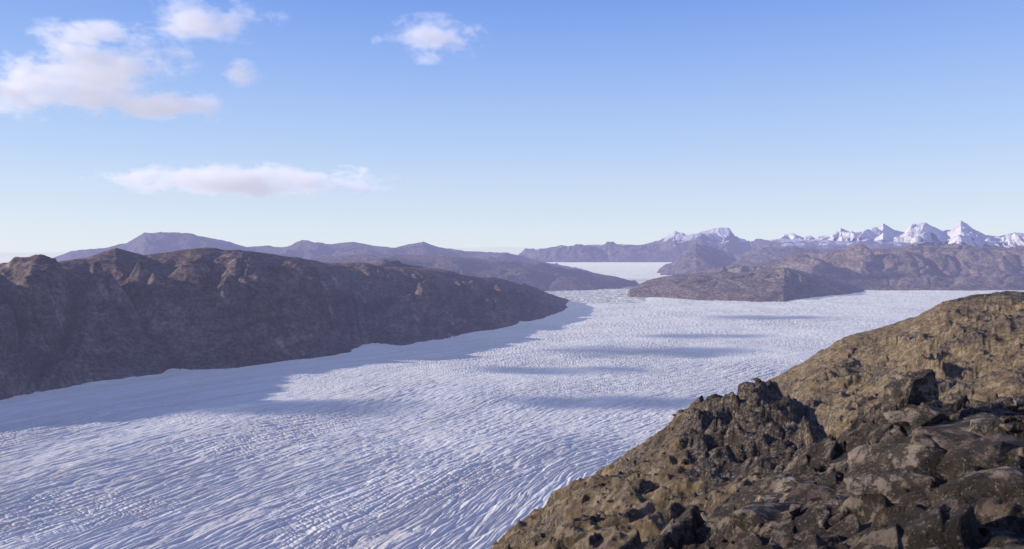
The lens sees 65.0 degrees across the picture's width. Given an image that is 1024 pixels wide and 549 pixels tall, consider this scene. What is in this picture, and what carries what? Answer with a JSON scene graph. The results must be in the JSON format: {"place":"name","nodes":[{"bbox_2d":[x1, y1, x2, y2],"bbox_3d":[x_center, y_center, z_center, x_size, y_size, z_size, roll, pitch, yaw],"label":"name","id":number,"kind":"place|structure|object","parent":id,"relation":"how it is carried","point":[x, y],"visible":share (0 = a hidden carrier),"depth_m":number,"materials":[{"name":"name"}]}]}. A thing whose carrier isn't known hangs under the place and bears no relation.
{"place":"outdoors","nodes":[
{"label":"outdoors","id":0,"kind":"place"},
{"bbox_2d":[0,247,543,256],"bbox_3d":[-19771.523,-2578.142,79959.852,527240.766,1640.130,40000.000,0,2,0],"label":"ice cap","id":1,"kind":"object","parent":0,"point":[514,250],"visible":0.12,"depth_m":68250.52,"materials":[{"name":"white ice"}]},
{"bbox_2d":[0,247,568,399],"bbox_3d":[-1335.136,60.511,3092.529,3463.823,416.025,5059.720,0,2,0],"label":"rocky hill","id":2,"kind":"structure","parent":0,"point":[114,313],"depth_m":2303.16,"materials":[{"name":"stone"}]},
{"bbox_2d":[54,232,592,272],"bbox_3d":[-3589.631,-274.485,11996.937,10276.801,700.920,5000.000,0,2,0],"label":"distant hill","id":3,"kind":"structure","parent":0,"point":[144,243],"depth_m":11270.51,"materials":[{"name":"grey stone"}]},
{"bbox_2d":[308,254,638,290],"bbox_3d":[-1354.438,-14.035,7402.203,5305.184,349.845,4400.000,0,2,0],"label":"valley hill","id":4,"kind":"structure","parent":0,"point":[544,277],"depth_m":6999.23,"materials":[{"name":"grey stone"}]},
{"bbox_2d":[0,257,1023,548],"bbox_3d":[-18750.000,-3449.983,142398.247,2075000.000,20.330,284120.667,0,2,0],"label":"glacier","id":5,"kind":"object","parent":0,"point":[482,439],"visible":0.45,"depth_m":1399.36,"materials":[{"name":"white ice"}]},
{"bbox_2d":[0,0,1023,252],"label":"sky","id":6,"kind":"structure","parent":0,"point":[247,123],"materials":[{"name":"blue"}]},
{"bbox_2d":[545,282,646,303],"bbox_3d":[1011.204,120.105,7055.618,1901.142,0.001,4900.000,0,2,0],"label":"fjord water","id":7,"kind":"structure","parent":0,"point":[602,298],"depth_m":5696.48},
{"bbox_2d":[549,288,637,302],"bbox_3d":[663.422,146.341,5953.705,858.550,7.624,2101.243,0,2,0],"label":"icebergs","id":8,"kind":"object","parent":7,"relation":"on","point":[568,292],"visible":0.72,"depth_m":5794.47,"materials":[{"name":"white ice"}]},
{"bbox_2d":[518,228,911,261],"bbox_3d":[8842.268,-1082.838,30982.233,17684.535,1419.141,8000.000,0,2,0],"label":"distant mountain","id":9,"kind":"structure","parent":0,"point":[673,246],"depth_m":28652.41,"materials":[{"name":"grey stone"}]},
{"bbox_2d":[627,267,863,301],"bbox_3d":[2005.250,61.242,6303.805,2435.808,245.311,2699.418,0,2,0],"label":"rock headland","id":10,"kind":"structure","parent":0,"point":[784,284],"depth_m":5632.62,"materials":[{"name":"stone"}]},
{"bbox_2d":[491,291,1023,548],"bbox_3d":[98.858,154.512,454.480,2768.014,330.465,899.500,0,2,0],"label":"rocky hillside","id":11,"kind":"structure","parent":0,"point":[969,349],"depth_m":54.43,"materials":[{"name":"brown stone"}]},
{"bbox_2d":[521,378,807,542],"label":"scattered rocks","id":12,"kind":"object","parent":11,"relation":"on","point":[668,497],"visible":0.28,"depth_m":51.41,"materials":[{"name":"stone"}]},
{"bbox_2d":[657,397,1023,548],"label":"loose rocks","id":13,"kind":"object","parent":11,"relation":"on","point":[823,517],"visible":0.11,"depth_m":6.70,"materials":[{"name":"stone"}]},
{"bbox_2d":[730,405,1023,530],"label":"boulder field","id":14,"kind":"structure","parent":11,"relation":"on","point":[973,446],"depth_m":6.88,"materials":[{"name":"grey stone"}]},
{"bbox_2d":[695,473,815,543],"bbox_3d":[3.232,3.072,9.104,2.229,1.549,1.853,-1,2,-24],"label":"boulder","id":15,"kind":"object","parent":14,"relation":"on","point":[714,524],"visible":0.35,"depth_m":9.11,"materials":[{"name":"grey stone"}]},
{"bbox_2d":[835,443,946,494],"bbox_3d":[3.782,2.032,7.438,2.109,1.066,1.356,0,2,0],"label":"boulder","id":16,"kind":"object","parent":14,"relation":"on","point":[888,456],"visible":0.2,"depth_m":7.22,"materials":[{"name":"grey stone"}]},
{"bbox_2d":[873,412,998,438],"bbox_3d":[6.367,2.083,9.815,4.092,1.139,1.176,0,2,-15],"label":"boulder","id":17,"kind":"object","parent":14,"relation":"on","point":[962,424],"visible":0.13,"depth_m":9.88,"materials":[{"name":"grey stone"}]},
{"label":"boulder","id":18,"kind":"object","parent":14,"relation":"on","visible":0},
{"bbox_2d":[882,369,938,408],"bbox_3d":[5.580,1.691,11.246,0.656,0.774,0.524,0,2,-9],"label":"boulder","id":19,"kind":"object","parent":18,"relation":"on","point":[917,387],"visible":0.69,"depth_m":11.07,"materials":[{"name":"grey stone"}]},
{"bbox_2d":[657,243,906,274],"bbox_3d":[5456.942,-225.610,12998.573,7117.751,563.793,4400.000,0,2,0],"label":"distant mountain","id":20,"kind":"structure","parent":0,"point":[693,258],"depth_m":11938.60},
{"bbox_2d":[690,243,1023,290],"bbox_3d":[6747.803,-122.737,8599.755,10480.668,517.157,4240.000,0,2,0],"label":"rocky hill","id":21,"kind":"structure","parent":0,"point":[953,267],"depth_m":7355.13,"materials":[{"name":"stone"}]},
{"bbox_2d":[777,221,1023,247],"bbox_3d":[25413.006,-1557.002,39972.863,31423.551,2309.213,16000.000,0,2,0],"label":"snowy mountain","id":22,"kind":"structure","parent":0,"point":[962,233],"depth_m":36233.91,"materials":[{"name":"white snow"}]}
]}

